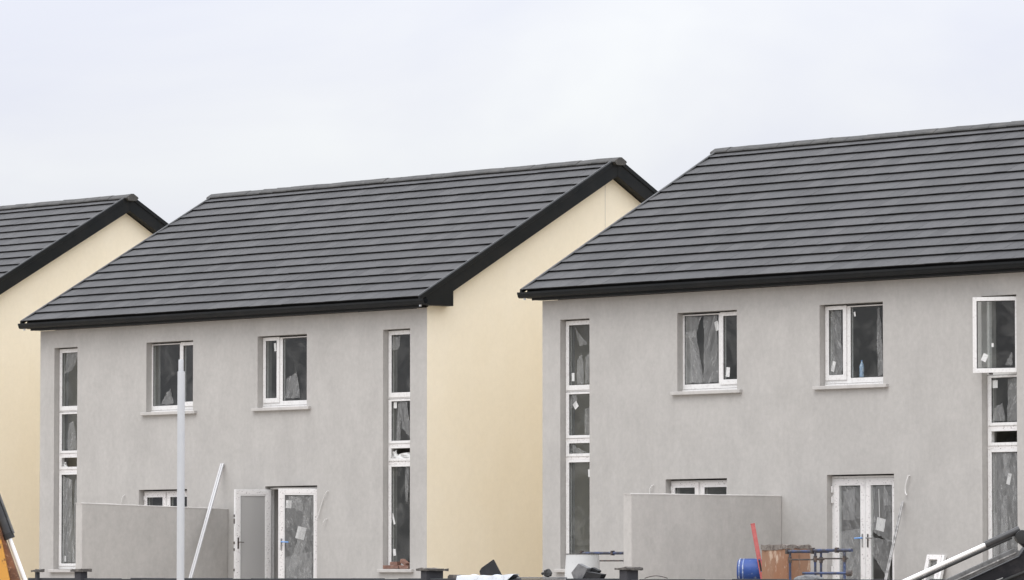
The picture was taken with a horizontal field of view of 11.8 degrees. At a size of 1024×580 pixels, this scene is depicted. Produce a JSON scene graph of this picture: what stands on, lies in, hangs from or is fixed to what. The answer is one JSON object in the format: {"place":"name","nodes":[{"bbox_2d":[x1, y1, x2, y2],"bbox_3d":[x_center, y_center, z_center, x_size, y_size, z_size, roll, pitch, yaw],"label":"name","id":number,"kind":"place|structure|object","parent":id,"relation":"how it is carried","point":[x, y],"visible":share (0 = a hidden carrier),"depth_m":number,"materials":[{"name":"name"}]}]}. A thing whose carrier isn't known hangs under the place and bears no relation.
{"place":"outdoors","nodes":[
{"label":"outdoors","id":0,"kind":"place"},
{"bbox_2d":[0,0,1023,223],"label":"sky","id":1,"kind":"structure","parent":0,"point":[172,105],"materials":[{"name":"white"}]},
{"bbox_2d":[516,577,566,578],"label":"concrete slab","id":2,"kind":"structure","parent":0,"point":[541,577],"depth_m":70.49,"materials":[{"name":"grey concrete"}]},
{"bbox_2d":[541,569,551,576],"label":"rubber cap","id":3,"kind":"object","parent":2,"relation":"on","point":[547,573],"visible":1,"depth_m":70.51,"materials":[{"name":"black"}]},
{"bbox_3d":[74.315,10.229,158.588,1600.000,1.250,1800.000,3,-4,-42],"label":"ground","id":4,"kind":"structure","parent":0,"visible":0},
{"bbox_2d":[0,494,26,579],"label":"orange digger","id":5,"kind":"object","parent":4,"relation":"on","point":[8,570],"visible":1,"depth_m":45.08,"materials":[{"name":"paint"}]},
{"bbox_2d":[0,194,167,579],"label":"semi detached house","id":6,"kind":"structure","parent":4,"relation":"on","point":[50,251],"depth_m":107.10,"materials":[{"name":"beige paint"}]},
{"bbox_2d":[75,503,227,578],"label":"dividing wall","id":7,"kind":"structure","parent":4,"relation":"on","point":[123,541],"depth_m":96.73,"materials":[{"name":"grey concrete"}]},
{"bbox_2d":[177,359,184,579],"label":"lamp column","id":8,"kind":"structure","parent":4,"relation":"on","point":[180,465],"depth_m":60.57,"materials":[{"name":"metal"}]},
{"bbox_2d":[189,463,223,577],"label":"plasterers straightedge","id":9,"kind":"object","parent":4,"relation":"on","point":[206,520],"visible":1,"depth_m":97.57,"materials":[{"name":"white metal"}]},
{"bbox_2d":[18,157,657,578],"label":"semi detached house","id":10,"kind":"structure","parent":4,"relation":"on","point":[366,355],"depth_m":97.18,"materials":[{"name":"beige paint"}]},
{"bbox_2d":[48,348,77,571],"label":"tall window","id":11,"kind":"structure","parent":10,"relation":"in","point":[64,469],"depth_m":102.47,"materials":[{"name":"white plastic"}]},
{"bbox_2d":[144,491,186,505],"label":"kitchen window","id":12,"kind":"structure","parent":10,"relation":"in","point":[167,496],"depth_m":99.88,"materials":[{"name":"white plastic"}]},
{"bbox_2d":[140,342,196,415],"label":"casement window","id":13,"kind":"structure","parent":10,"relation":"in","point":[160,409],"depth_m":99.90,"materials":[{"name":"white plastic"}]},
{"bbox_2d":[233,487,316,578],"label":"patio door","id":14,"kind":"structure","parent":10,"relation":"in","point":[253,549],"depth_m":97.04,"materials":[{"name":"white plastic"}]},
{"bbox_2d":[251,336,310,410],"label":"casement window","id":15,"kind":"structure","parent":10,"relation":"in","point":[279,403],"depth_m":97.33,"materials":[{"name":"white plastic"}]},
{"bbox_2d":[383,565,390,568],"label":"brick","id":16,"kind":"object","parent":10,"relation":"on","point":[386,566],"visible":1,"depth_m":94.47,"materials":[{"name":"brick"}]},
{"bbox_2d":[391,565,398,568],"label":"brick","id":17,"kind":"object","parent":10,"relation":"on","point":[394,566],"visible":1,"depth_m":94.30,"materials":[{"name":"brick"}]},
{"bbox_2d":[390,562,400,564],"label":"brick","id":18,"kind":"object","parent":17,"relation":"on","point":[395,563],"visible":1,"depth_m":94.35,"materials":[{"name":"brick"}]},
{"bbox_2d":[377,330,413,571],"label":"tall window","id":19,"kind":"structure","parent":10,"relation":"in","point":[394,459],"depth_m":94.68,"materials":[{"name":"white plastic"}]},
{"bbox_2d":[399,565,409,568],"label":"brick","id":20,"kind":"object","parent":10,"relation":"on","point":[404,566],"visible":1,"depth_m":94.10,"materials":[{"name":"red brick"}]},
{"bbox_2d":[400,559,409,564],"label":"brick","id":21,"kind":"object","parent":20,"relation":"on","point":[404,562],"visible":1,"depth_m":94.15,"materials":[{"name":"brick"}]},
{"bbox_2d":[28,567,944,579],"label":"boundary wall","id":22,"kind":"structure","parent":4,"relation":"on","point":[628,573],"depth_m":72.46,"materials":[{"name":"grey concrete"}]},
{"bbox_2d":[456,574,518,579],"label":"plastic sheet","id":23,"kind":"object","parent":22,"relation":"on","point":[487,577],"visible":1,"depth_m":71.30,"materials":[{"name":"white plastic"}]},
{"bbox_2d":[479,560,501,574],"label":"slate offcut","id":24,"kind":"object","parent":23,"relation":"on","point":[490,568],"visible":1,"depth_m":71.56,"materials":[{"name":"grey stone"}]},
{"bbox_2d":[571,564,590,578],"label":"rubble","id":25,"kind":"object","parent":22,"relation":"on","point":[579,571],"visible":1,"depth_m":69.94,"materials":[{"name":"grey concrete"}]},
{"bbox_2d":[585,572,605,578],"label":"rubble","id":26,"kind":"object","parent":22,"relation":"on","point":[592,575],"visible":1,"depth_m":69.69,"materials":[{"name":"grey concrete"}]},
{"bbox_2d":[590,567,600,572],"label":"rubble","id":27,"kind":"object","parent":22,"relation":"on","point":[594,569],"visible":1,"depth_m":69.92,"materials":[{"name":"grey concrete"}]},
{"bbox_2d":[565,553,599,577],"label":"plastic drum","id":28,"kind":"object","parent":4,"relation":"on","point":[574,560],"visible":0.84,"depth_m":86.52,"materials":[{"name":"plastic"}]},
{"bbox_2d":[580,551,623,563],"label":"builders trestle","id":29,"kind":"object","parent":4,"relation":"on","point":[611,553],"visible":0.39,"depth_m":88.16,"materials":[{"name":"blue paint"}]},
{"bbox_2d":[624,493,781,579],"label":"dividing wall","id":30,"kind":"structure","parent":4,"relation":"on","point":[691,536],"depth_m":85.25,"materials":[{"name":"grey concrete"}]},
{"bbox_2d":[751,523,761,578],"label":"spirit level","id":31,"kind":"object","parent":4,"relation":"on","point":[756,544],"visible":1,"depth_m":83.92,"materials":[{"name":"red metal"}]},
{"bbox_2d":[517,120,1023,579],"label":"semi detached house","id":32,"kind":"structure","parent":4,"relation":"on","point":[726,320],"depth_m":87.57,"materials":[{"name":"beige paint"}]},
{"bbox_2d":[554,320,589,571],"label":"tall window","id":33,"kind":"structure","parent":32,"relation":"in","point":[571,389],"depth_m":90.99,"materials":[{"name":"white plastic"}]},
{"bbox_2d":[671,480,726,493],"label":"kitchen window","id":34,"kind":"structure","parent":32,"relation":"in","point":[701,486],"depth_m":88.42,"materials":[{"name":"white plastic"}]},
{"bbox_2d":[670,311,741,394],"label":"casement window","id":35,"kind":"structure","parent":32,"relation":"in","point":[725,385],"depth_m":88.16,"materials":[{"name":"white plastic"}]},
{"bbox_2d":[812,304,888,389],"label":"casement window","id":36,"kind":"structure","parent":32,"relation":"in","point":[846,380],"depth_m":85.85,"materials":[{"name":"white plastic"}]},
{"bbox_2d":[859,360,863,376],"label":"water bottle","id":37,"kind":"object","parent":32,"relation":"on","point":[861,370],"visible":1,"depth_m":85.74,"materials":[{"name":"plastic"}]},
{"bbox_2d":[831,475,893,579],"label":"patio door","id":38,"kind":"structure","parent":32,"relation":"in","point":[866,483],"depth_m":85.35,"materials":[{"name":"white plastic"}]},
{"bbox_2d":[973,296,1016,559],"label":"tall window","id":39,"kind":"structure","parent":32,"relation":"in","point":[1001,372],"depth_m":83.17,"materials":[{"name":"white plastic"}]},
{"bbox_2d":[761,544,811,578],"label":"board box","id":40,"kind":"object","parent":4,"relation":"on","point":[775,564],"visible":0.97,"depth_m":82.91,"materials":[{"name":"brown wood"}]},
{"bbox_2d":[785,549,828,578],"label":"builders trestle","id":41,"kind":"object","parent":4,"relation":"on","point":[789,552],"visible":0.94,"depth_m":82.31,"materials":[{"name":"blue paint"}]},
{"bbox_2d":[794,575,823,578],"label":"heap","id":42,"kind":"object","parent":4,"relation":"on","point":[808,577],"visible":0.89,"depth_m":80.52,"materials":[{"name":"grey"}]},
{"bbox_2d":[810,548,852,578],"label":"builders trestle","id":43,"kind":"object","parent":4,"relation":"on","point":[835,550],"visible":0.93,"depth_m":81.25,"materials":[{"name":"blue paint"}]},
{"bbox_2d":[802,570,851,575],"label":"trestle extension bar","id":44,"kind":"object","parent":43,"relation":"attached to","point":[848,573],"visible":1,"depth_m":80.32,"materials":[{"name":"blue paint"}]},
{"bbox_2d":[884,501,903,579],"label":"aluminium screed","id":45,"kind":"object","parent":4,"relation":"on","point":[894,541],"visible":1,"depth_m":84.04,"materials":[{"name":"silver metal"}]},
{"bbox_2d":[922,554,946,579],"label":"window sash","id":46,"kind":"object","parent":4,"relation":"on","point":[937,558],"depth_m":83.78,"materials":[{"name":"plastic"}]},
{"bbox_2d":[903,526,1023,579],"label":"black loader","id":47,"kind":"object","parent":4,"relation":"on","point":[1008,565],"visible":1,"depth_m":39.99,"materials":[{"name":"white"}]},
{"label":"timber pallet","id":48,"kind":"object","parent":4,"relation":"on","visible":0},
{"bbox_2d":[737,558,761,578],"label":"blue barrel","id":49,"kind":"object","parent":48,"relation":"on","point":[747,568],"visible":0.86,"depth_m":83.90,"materials":[{"name":"plastic"}]}
]}

